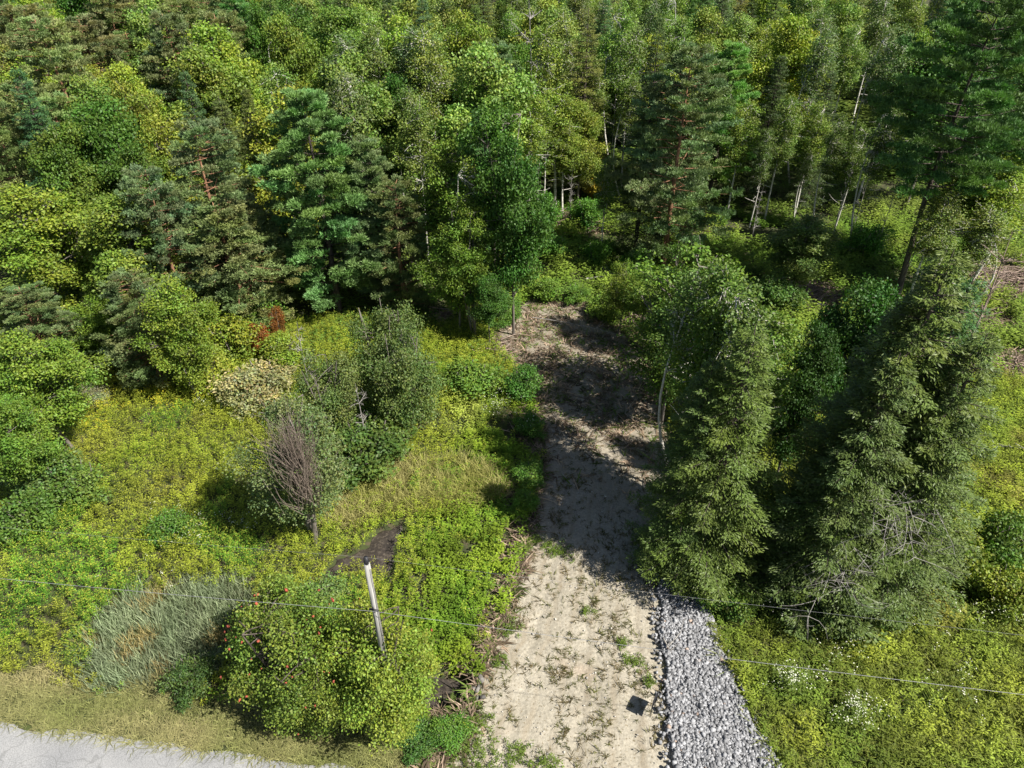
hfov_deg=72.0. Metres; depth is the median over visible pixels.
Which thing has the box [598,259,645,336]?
ash tree
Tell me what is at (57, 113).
pine tree
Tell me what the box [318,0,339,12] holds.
birch tree
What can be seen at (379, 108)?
ash tree
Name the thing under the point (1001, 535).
leafy shrub
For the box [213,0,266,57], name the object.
pine tree
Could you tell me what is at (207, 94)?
ash tree
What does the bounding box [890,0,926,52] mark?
spruce tree
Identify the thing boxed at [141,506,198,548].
leafy shrub
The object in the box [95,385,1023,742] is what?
white wildflowers
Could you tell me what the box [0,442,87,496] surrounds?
leafy shrub
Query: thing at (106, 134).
maple tree
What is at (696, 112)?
pine tree
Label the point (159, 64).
ash tree
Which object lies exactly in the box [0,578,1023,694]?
overhead cable
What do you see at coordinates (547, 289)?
leafy shrub
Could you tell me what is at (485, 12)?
spruce tree
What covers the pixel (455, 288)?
maple tree
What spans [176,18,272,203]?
ash tree
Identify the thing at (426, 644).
leafy shrub
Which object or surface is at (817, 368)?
maple tree
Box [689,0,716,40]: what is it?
spruce tree
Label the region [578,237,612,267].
leafy shrub
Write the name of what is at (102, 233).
ash tree
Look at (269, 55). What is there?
aspen tree
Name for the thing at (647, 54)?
ash tree
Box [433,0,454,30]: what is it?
aspen tree
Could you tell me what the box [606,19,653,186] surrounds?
aspen tree
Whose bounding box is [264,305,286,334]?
sumac shrub
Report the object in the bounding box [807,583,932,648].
leafy shrub
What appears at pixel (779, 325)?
birch tree
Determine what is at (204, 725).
grass
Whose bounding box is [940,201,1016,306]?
aspen tree
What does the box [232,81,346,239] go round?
ash tree
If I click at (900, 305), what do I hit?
spruce tree
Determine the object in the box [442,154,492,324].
aspen tree
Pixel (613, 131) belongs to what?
dead tree
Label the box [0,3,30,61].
pine tree
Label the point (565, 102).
birch tree
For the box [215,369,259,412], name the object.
leafy shrub
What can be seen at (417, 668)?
apple tree
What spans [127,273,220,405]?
ash tree
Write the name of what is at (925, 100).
pine tree
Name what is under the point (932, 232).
aspen tree
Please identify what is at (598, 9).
aspen tree
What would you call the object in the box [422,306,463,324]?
brush pile
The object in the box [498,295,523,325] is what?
leafy shrub
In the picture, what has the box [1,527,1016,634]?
overhead wire
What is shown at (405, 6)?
ash tree
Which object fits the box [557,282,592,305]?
leafy shrub
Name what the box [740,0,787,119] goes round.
spruce tree
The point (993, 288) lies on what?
dead tree
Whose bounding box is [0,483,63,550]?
leafy shrub
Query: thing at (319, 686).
apple tree
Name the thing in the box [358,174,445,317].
pine tree
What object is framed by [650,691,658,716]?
yard sign
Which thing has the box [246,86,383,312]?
pine tree
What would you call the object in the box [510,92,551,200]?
birch tree
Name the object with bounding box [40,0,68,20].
ash tree
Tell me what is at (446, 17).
ash tree
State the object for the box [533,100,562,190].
birch tree
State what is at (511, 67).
aspen tree
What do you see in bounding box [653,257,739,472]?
aspen tree
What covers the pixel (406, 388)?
willow shrub
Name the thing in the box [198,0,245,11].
pine tree
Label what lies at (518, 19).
birch tree
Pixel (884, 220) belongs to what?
dead tree
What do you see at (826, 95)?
spruce tree
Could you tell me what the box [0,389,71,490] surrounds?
ash tree
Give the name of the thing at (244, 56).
pine tree
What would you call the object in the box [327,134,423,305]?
pine tree
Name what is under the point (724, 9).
spruce tree
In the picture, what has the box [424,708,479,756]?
leafy shrub
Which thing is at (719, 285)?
birch tree
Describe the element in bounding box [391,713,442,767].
leafy shrub
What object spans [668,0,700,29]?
pine tree
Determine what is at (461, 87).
ash tree
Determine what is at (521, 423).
leafy shrub
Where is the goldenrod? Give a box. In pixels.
[0,309,546,727]
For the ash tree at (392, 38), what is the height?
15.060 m
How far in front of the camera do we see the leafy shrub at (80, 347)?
41.19 m
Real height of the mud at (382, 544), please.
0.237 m
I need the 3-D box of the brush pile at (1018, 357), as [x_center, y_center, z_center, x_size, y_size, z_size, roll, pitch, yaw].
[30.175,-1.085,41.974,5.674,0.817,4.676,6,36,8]
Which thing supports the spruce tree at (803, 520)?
on the ground at (500, 424)
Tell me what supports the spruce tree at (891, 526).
on the ground at (500, 424)
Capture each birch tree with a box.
[254,61,301,144]
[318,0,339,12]
[348,1,371,31]
[351,20,407,93]
[388,94,447,254]
[441,23,468,59]
[497,6,526,44]
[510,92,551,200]
[517,0,542,27]
[532,78,585,207]
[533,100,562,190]
[587,0,600,45]
[634,0,656,53]
[656,14,699,183]
[659,251,760,407]
[667,0,695,44]
[719,98,764,208]
[724,10,759,95]
[733,305,805,463]
[746,19,781,110]
[762,93,806,219]
[786,0,824,43]
[793,97,834,214]
[825,0,837,11]
[829,121,873,226]
[830,18,870,122]
[877,0,928,76]
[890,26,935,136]
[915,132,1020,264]
[922,0,947,34]
[951,161,1023,291]
[974,9,1005,45]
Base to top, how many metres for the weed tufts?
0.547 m
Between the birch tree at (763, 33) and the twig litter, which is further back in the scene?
the birch tree at (763, 33)
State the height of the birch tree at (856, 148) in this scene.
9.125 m
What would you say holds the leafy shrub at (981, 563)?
on the ground at (500, 424)
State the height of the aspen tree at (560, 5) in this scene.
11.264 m
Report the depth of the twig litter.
37.84 m
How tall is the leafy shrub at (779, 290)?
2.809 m
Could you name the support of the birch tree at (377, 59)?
on the ground at (500, 424)
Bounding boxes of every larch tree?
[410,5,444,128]
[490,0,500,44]
[552,8,614,199]
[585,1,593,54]
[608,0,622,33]
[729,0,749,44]
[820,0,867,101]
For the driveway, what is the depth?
27.96 m
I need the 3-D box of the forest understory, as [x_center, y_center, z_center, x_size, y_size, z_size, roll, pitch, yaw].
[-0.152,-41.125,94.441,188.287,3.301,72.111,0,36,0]
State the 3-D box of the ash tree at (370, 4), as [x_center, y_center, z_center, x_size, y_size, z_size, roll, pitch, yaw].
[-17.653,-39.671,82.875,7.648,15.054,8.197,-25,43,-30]
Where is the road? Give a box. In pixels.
[0,721,351,767]
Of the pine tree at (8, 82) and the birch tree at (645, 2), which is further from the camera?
the birch tree at (645, 2)
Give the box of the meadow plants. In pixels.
[654,363,1023,767]
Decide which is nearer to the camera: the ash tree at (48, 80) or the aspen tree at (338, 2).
the ash tree at (48, 80)
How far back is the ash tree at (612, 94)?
68.60 m
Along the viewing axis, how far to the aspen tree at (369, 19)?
63.06 m
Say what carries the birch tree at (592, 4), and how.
on the ground at (500, 424)
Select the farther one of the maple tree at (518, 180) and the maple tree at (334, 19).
the maple tree at (334, 19)
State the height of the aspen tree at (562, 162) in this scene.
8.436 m
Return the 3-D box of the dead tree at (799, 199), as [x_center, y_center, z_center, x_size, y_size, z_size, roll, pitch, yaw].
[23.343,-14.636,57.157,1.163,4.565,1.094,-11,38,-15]
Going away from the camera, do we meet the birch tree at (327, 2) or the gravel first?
the gravel
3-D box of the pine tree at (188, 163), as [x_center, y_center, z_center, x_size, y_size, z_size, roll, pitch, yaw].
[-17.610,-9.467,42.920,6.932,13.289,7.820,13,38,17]
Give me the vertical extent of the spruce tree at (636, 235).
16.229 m
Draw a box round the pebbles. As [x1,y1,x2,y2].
[462,318,672,767]
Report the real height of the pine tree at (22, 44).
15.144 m
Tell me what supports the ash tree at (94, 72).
on the ground at (500, 424)
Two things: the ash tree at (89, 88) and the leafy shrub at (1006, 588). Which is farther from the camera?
the ash tree at (89, 88)
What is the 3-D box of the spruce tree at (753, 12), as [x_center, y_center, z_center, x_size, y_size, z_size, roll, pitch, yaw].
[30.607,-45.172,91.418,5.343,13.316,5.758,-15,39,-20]
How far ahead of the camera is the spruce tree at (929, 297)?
22.59 m
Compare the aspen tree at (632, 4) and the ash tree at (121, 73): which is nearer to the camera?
the ash tree at (121, 73)
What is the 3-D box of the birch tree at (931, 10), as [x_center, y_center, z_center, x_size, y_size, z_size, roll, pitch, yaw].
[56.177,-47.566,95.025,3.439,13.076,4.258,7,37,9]
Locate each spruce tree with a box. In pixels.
[9,66,88,264]
[177,70,227,237]
[210,97,291,263]
[212,0,237,23]
[238,88,297,261]
[261,0,293,47]
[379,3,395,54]
[415,0,456,163]
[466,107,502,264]
[467,3,490,41]
[472,0,498,42]
[588,0,619,126]
[605,28,672,261]
[622,357,736,596]
[630,323,789,612]
[632,16,665,140]
[656,69,714,220]
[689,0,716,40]
[705,0,733,121]
[734,55,789,202]
[736,397,905,640]
[737,351,922,644]
[739,0,757,82]
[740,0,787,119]
[752,246,976,623]
[758,293,939,612]
[775,69,838,208]
[803,379,961,626]
[836,330,1005,635]
[880,272,991,570]
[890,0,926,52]
[929,0,957,46]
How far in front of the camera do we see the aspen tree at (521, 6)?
78.88 m
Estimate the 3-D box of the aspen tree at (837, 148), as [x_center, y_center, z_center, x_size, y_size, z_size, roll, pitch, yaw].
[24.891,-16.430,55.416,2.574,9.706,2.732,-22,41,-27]
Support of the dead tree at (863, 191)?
on the ground at (500, 424)
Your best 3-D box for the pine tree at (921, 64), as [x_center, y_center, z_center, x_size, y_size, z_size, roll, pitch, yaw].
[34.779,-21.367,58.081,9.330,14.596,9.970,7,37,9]
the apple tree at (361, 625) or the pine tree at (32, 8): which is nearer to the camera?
the apple tree at (361, 625)
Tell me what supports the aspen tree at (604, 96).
on the ground at (500, 424)
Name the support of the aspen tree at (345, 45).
on the ground at (500, 424)
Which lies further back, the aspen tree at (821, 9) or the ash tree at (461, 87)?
the aspen tree at (821, 9)
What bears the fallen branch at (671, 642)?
on the gravel
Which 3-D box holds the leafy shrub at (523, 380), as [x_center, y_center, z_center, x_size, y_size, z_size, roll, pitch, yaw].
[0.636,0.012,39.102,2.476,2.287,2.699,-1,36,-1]
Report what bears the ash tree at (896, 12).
on the ground at (500, 424)
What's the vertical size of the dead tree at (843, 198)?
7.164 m
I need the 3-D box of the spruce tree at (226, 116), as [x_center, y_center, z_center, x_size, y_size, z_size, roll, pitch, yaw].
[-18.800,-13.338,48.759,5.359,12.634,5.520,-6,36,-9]
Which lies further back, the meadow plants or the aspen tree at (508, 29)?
the aspen tree at (508, 29)
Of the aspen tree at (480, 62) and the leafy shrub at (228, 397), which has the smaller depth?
the leafy shrub at (228, 397)
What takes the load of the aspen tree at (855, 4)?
on the ground at (500, 424)
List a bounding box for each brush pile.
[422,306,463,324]
[471,333,521,353]
[556,207,602,235]
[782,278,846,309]
[946,253,1023,298]
[992,346,1023,377]
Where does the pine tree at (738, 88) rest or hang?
on the ground at (500, 424)
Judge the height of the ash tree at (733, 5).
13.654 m
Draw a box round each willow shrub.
[290,345,373,436]
[342,298,428,397]
[359,319,448,432]
[884,538,975,596]
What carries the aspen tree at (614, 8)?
on the ground at (500, 424)
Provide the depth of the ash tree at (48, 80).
61.20 m
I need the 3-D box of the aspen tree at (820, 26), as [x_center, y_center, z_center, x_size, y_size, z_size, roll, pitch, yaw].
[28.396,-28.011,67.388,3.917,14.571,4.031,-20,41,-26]
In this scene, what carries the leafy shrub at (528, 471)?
on the ground at (500, 424)
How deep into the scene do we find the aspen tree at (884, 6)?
72.22 m
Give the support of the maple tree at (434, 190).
on the ground at (500, 424)
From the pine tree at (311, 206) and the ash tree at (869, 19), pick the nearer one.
the pine tree at (311, 206)
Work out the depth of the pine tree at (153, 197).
39.07 m
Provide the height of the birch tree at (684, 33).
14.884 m
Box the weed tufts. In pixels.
[453,533,656,767]
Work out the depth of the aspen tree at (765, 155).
55.48 m
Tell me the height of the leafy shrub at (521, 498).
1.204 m
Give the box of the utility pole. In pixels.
[363,556,388,677]
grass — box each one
[0,440,517,767]
[779,347,1023,554]
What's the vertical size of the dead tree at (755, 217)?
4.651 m
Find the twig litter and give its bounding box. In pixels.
[396,210,1023,767]
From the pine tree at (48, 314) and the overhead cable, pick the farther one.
the pine tree at (48, 314)
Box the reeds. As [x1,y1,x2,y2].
[53,560,264,700]
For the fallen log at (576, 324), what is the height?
0.668 m
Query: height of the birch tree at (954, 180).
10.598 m
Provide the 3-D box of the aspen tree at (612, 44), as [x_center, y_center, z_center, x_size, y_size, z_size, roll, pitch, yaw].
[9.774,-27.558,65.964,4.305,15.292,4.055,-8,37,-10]
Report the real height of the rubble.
0.613 m
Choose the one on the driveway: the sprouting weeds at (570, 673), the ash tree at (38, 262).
the sprouting weeds at (570, 673)
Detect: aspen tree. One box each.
[260,35,280,72]
[317,30,382,88]
[321,65,379,173]
[329,0,352,7]
[353,7,387,55]
[377,0,399,27]
[389,22,450,150]
[393,82,437,239]
[401,22,462,143]
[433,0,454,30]
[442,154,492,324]
[467,39,495,95]
[493,0,530,36]
[497,8,529,52]
[507,59,529,108]
[515,16,567,191]
[544,6,579,99]
[549,117,584,212]
[557,0,567,17]
[564,0,592,79]
[565,0,594,93]
[582,73,613,152]
[588,0,613,52]
[592,156,621,242]
[595,0,621,33]
[596,0,644,155]
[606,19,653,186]
[610,74,648,201]
[616,0,643,45]
[637,0,664,40]
[648,0,686,49]
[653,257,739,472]
[692,39,723,81]
[693,273,782,464]
[709,0,736,31]
[746,127,781,227]
[787,29,842,184]
[794,148,818,215]
[800,1,826,19]
[802,5,840,121]
[808,13,839,100]
[813,111,851,214]
[838,0,867,31]
[848,24,907,181]
[849,0,902,130]
[849,101,908,250]
[855,22,922,203]
[902,188,976,294]
[925,0,949,37]
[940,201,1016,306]
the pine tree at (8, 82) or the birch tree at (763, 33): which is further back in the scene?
the birch tree at (763, 33)
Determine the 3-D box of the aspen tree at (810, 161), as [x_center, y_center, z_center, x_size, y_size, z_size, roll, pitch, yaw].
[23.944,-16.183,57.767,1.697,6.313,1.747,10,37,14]
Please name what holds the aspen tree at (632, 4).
on the ground at (500, 424)
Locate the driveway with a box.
[447,294,672,767]
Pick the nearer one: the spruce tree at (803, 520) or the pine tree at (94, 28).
the spruce tree at (803, 520)
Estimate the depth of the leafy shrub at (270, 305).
43.51 m
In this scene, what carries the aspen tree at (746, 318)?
on the ground at (500, 424)
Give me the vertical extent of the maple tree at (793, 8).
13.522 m
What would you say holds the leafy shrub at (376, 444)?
on the ground at (500, 424)
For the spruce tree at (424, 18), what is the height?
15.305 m
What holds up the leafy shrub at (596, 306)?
on the ground at (500, 424)
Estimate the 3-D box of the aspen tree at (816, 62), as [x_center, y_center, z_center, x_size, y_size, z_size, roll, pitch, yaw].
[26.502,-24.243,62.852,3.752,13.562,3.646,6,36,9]
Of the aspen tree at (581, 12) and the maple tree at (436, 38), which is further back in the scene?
the aspen tree at (581, 12)
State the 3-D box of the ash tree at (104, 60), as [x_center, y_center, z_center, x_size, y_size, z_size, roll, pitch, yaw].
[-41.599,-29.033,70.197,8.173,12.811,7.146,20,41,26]
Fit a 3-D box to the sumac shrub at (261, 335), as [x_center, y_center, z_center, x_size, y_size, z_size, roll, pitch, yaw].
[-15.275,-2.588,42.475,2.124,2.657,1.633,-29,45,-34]
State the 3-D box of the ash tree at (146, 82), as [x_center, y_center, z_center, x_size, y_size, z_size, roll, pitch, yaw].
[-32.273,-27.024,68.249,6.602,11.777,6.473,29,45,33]
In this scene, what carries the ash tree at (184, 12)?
on the ground at (500, 424)
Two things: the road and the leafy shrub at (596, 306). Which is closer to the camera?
the road
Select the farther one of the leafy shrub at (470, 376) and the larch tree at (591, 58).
the larch tree at (591, 58)
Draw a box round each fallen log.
[532,317,625,336]
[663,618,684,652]
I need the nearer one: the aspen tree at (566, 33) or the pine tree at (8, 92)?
the pine tree at (8, 92)
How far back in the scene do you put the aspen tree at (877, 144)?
50.73 m
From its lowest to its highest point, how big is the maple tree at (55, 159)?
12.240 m
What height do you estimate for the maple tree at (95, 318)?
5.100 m
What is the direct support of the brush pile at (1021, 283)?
on the ground at (500, 424)
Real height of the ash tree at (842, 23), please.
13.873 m
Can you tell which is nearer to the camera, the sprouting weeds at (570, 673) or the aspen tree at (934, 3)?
the sprouting weeds at (570, 673)
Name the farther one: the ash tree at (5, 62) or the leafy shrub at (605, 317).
the ash tree at (5, 62)
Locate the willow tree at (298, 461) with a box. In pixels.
[215,388,352,544]
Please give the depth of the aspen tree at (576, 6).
80.02 m
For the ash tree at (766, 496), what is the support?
on the ground at (500, 424)
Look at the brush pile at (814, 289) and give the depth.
49.01 m
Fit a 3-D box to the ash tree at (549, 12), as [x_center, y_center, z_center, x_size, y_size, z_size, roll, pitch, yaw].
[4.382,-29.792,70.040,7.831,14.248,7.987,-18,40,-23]
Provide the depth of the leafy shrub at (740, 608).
27.38 m
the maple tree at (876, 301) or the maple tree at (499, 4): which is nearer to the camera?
the maple tree at (876, 301)
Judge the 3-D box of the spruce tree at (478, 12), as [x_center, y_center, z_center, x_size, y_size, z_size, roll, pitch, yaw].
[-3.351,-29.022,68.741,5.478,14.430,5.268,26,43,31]
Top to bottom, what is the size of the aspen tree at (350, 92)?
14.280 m
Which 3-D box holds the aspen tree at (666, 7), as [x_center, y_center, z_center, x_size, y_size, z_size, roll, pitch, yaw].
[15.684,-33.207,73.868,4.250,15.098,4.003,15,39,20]
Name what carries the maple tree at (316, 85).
on the ground at (500, 424)
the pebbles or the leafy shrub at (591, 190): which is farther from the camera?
the leafy shrub at (591, 190)
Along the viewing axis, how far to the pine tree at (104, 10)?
71.65 m
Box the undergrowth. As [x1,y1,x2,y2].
[0,168,1023,373]
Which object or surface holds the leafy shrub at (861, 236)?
on the ground at (500, 424)
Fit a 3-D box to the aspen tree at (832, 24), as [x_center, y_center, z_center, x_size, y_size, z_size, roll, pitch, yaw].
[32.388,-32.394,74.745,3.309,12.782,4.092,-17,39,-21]
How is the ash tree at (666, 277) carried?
on the ground at (500, 424)
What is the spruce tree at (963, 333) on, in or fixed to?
on the ground at (500, 424)
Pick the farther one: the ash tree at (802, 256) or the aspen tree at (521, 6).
the aspen tree at (521, 6)
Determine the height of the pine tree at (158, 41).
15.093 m
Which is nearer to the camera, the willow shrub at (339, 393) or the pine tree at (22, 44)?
the willow shrub at (339, 393)
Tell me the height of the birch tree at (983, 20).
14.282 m
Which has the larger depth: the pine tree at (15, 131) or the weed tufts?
the pine tree at (15, 131)
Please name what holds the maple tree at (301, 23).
on the ground at (500, 424)
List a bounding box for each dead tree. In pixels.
[291,325,318,376]
[351,384,369,437]
[514,9,545,101]
[568,168,573,208]
[604,96,615,173]
[752,190,764,238]
[793,177,806,223]
[833,161,854,231]
[850,164,874,230]
[874,166,903,253]
[955,262,1018,383]
[969,231,1023,367]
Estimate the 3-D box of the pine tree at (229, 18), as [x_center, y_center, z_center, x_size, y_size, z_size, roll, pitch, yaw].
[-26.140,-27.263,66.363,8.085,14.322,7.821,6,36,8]
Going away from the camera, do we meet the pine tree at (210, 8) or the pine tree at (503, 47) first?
the pine tree at (503, 47)
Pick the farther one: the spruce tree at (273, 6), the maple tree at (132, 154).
the spruce tree at (273, 6)
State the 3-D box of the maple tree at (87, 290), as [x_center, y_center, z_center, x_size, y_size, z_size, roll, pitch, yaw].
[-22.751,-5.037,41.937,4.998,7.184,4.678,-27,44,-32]
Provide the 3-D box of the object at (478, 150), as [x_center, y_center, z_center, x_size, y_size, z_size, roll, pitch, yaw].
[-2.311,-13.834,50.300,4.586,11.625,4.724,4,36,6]
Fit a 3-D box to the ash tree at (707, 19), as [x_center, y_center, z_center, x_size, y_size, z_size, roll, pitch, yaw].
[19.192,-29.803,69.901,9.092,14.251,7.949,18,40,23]
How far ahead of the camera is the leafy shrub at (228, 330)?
41.09 m
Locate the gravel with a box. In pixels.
[647,561,784,767]
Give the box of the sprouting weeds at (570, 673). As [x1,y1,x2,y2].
[455,350,668,767]
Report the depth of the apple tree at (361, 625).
22.05 m
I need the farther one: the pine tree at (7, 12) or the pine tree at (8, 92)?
the pine tree at (7, 12)
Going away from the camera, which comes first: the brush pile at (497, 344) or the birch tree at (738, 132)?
the brush pile at (497, 344)
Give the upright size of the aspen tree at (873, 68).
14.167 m
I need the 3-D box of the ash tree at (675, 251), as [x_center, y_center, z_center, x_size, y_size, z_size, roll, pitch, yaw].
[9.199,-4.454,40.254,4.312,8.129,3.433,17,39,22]
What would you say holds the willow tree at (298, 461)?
on the ground at (500, 424)
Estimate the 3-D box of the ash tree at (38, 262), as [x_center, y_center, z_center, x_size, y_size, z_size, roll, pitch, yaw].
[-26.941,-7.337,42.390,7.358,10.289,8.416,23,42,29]
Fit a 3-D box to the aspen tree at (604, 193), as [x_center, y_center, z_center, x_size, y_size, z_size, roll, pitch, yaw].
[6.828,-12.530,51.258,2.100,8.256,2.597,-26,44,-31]
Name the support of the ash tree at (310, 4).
on the ground at (500, 424)
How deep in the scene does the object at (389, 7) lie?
65.43 m
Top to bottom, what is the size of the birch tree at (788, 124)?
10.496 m
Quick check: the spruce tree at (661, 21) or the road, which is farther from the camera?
the spruce tree at (661, 21)
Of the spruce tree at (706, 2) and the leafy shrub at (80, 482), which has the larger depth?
the spruce tree at (706, 2)
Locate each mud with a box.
[326,524,401,581]
[418,676,475,708]
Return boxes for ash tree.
[0,41,25,98]
[0,47,66,108]
[0,179,100,310]
[0,326,112,453]
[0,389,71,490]
[2,0,72,46]
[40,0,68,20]
[49,54,115,109]
[50,71,142,124]
[53,23,124,73]
[67,191,202,310]
[91,58,171,120]
[101,3,132,56]
[102,77,187,224]
[120,0,164,89]
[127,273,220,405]
[133,0,166,16]
[133,112,209,241]
[137,44,166,107]
[141,26,187,108]
[158,43,259,176]
[159,0,207,14]
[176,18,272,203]
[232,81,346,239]
[257,9,324,126]
[286,0,331,81]
[316,45,414,197]
[330,0,389,30]
[373,10,434,140]
[377,0,446,55]
[424,39,545,174]
[432,6,500,138]
[436,0,499,44]
[444,51,505,138]
[498,0,579,93]
[525,3,596,113]
[558,100,609,202]
[591,29,632,144]
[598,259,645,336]
[611,236,793,410]
[616,268,661,339]
[623,29,673,134]
[625,271,698,426]
[642,238,691,326]
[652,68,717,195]
[669,1,752,85]
[694,0,738,30]
[719,462,784,549]
[734,0,753,18]
[736,0,796,72]
[738,13,837,170]
[758,209,844,284]
[810,0,876,107]
[860,0,901,44]
[864,0,928,64]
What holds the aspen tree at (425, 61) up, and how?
on the ground at (500, 424)
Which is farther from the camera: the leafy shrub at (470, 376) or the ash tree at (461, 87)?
the ash tree at (461, 87)
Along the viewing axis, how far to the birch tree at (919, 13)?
76.99 m
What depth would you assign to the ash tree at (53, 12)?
71.95 m
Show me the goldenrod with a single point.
(212, 506)
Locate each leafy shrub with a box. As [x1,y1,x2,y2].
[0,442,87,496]
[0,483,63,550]
[38,306,97,358]
[39,450,113,510]
[77,382,111,409]
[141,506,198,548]
[154,651,215,713]
[170,342,237,400]
[196,308,264,366]
[207,356,301,422]
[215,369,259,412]
[238,280,287,333]
[251,330,311,370]
[293,571,350,626]
[318,411,423,495]
[365,623,438,675]
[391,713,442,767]
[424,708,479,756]
[438,354,514,399]
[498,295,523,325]
[501,363,545,403]
[510,458,545,492]
[511,488,540,512]
[512,405,547,439]
[528,276,565,303]
[536,233,573,259]
[538,190,562,228]
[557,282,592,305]
[564,196,605,231]
[576,151,610,200]
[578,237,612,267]
[585,290,632,324]
[592,299,610,320]
[599,277,640,303]
[619,247,651,284]
[690,569,761,625]
[753,268,812,310]
[766,547,851,624]
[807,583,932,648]
[837,222,898,258]
[933,507,1003,592]
[966,504,1023,578]
[976,562,1023,625]
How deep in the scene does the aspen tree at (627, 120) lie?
58.12 m
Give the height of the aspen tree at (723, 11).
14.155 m
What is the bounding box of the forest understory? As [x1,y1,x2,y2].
[4,27,1022,180]
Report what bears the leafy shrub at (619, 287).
on the ground at (500, 424)
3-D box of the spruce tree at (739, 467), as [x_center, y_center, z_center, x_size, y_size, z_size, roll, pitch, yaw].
[7.893,3.095,26.281,6.029,12.331,6.210,4,36,6]
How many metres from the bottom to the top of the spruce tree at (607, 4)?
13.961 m
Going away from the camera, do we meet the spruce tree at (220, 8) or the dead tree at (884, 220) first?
the dead tree at (884, 220)
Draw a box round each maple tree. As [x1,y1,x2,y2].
[19,118,121,256]
[51,0,121,47]
[58,90,180,195]
[68,291,145,369]
[80,243,161,339]
[86,138,193,255]
[241,0,283,91]
[254,0,324,83]
[297,1,371,89]
[305,25,405,102]
[313,0,325,16]
[365,70,433,218]
[407,220,495,330]
[415,137,487,314]
[428,32,447,116]
[438,22,494,52]
[439,195,502,337]
[448,98,534,318]
[464,270,514,343]
[471,132,560,334]
[488,0,540,42]
[500,39,554,113]
[764,316,848,476]
[783,0,832,22]
[788,272,922,417]
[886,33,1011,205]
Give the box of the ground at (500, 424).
[0,0,1023,767]
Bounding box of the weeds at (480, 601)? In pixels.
[337,288,542,723]
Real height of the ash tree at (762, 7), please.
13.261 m
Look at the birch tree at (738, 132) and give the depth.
56.11 m
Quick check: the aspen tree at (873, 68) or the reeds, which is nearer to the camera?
the reeds
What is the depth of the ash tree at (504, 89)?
49.06 m
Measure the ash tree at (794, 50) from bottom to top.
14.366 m
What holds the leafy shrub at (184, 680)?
on the ground at (500, 424)
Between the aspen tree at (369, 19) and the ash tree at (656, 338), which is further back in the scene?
the aspen tree at (369, 19)
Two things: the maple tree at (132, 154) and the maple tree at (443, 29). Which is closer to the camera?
the maple tree at (132, 154)
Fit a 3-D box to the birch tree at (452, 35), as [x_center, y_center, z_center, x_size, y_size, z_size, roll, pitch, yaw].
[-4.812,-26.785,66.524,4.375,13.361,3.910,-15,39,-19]
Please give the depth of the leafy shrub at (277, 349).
41.01 m
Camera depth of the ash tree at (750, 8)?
107.84 m
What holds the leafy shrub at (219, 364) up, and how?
on the ground at (500, 424)
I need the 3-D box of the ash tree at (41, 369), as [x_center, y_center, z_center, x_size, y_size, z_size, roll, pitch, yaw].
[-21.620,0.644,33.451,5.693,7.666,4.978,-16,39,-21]
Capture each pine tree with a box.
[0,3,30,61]
[0,79,32,190]
[0,79,68,192]
[0,91,64,263]
[0,281,98,388]
[1,0,63,16]
[1,14,97,121]
[5,2,72,74]
[22,91,91,194]
[62,12,149,90]
[74,0,147,75]
[89,267,191,390]
[108,30,150,82]
[113,163,230,316]
[138,9,197,121]
[157,0,207,44]
[158,117,289,321]
[162,193,313,328]
[179,0,226,34]
[183,28,265,161]
[192,9,267,142]
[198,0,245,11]
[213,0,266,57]
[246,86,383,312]
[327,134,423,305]
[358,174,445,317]
[486,40,529,136]
[602,40,744,267]
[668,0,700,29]
[688,39,765,197]
[866,0,1023,300]
[951,53,1023,276]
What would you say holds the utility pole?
on the ground at (500, 424)
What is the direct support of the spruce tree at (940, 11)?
on the ground at (500, 424)
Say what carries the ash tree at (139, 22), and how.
on the ground at (500, 424)
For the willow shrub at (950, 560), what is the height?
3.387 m
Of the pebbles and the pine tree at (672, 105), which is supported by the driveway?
the pebbles
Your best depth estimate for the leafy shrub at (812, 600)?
26.94 m
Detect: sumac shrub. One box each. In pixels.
[242,321,276,356]
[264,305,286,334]
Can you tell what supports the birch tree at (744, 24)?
on the ground at (500, 424)
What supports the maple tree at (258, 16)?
on the ground at (500, 424)
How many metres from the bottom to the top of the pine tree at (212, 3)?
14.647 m
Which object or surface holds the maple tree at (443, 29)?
on the ground at (500, 424)
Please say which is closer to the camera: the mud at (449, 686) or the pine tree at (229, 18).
the mud at (449, 686)
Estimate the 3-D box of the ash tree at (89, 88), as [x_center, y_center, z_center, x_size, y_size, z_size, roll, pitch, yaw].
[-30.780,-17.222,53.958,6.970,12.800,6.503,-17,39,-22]
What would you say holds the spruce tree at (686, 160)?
on the ground at (500, 424)
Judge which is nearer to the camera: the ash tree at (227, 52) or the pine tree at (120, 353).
the pine tree at (120, 353)
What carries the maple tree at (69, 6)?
on the ground at (500, 424)
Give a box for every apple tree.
[218,563,362,728]
[247,635,368,746]
[301,586,442,756]
[332,637,441,750]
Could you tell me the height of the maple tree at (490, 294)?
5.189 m

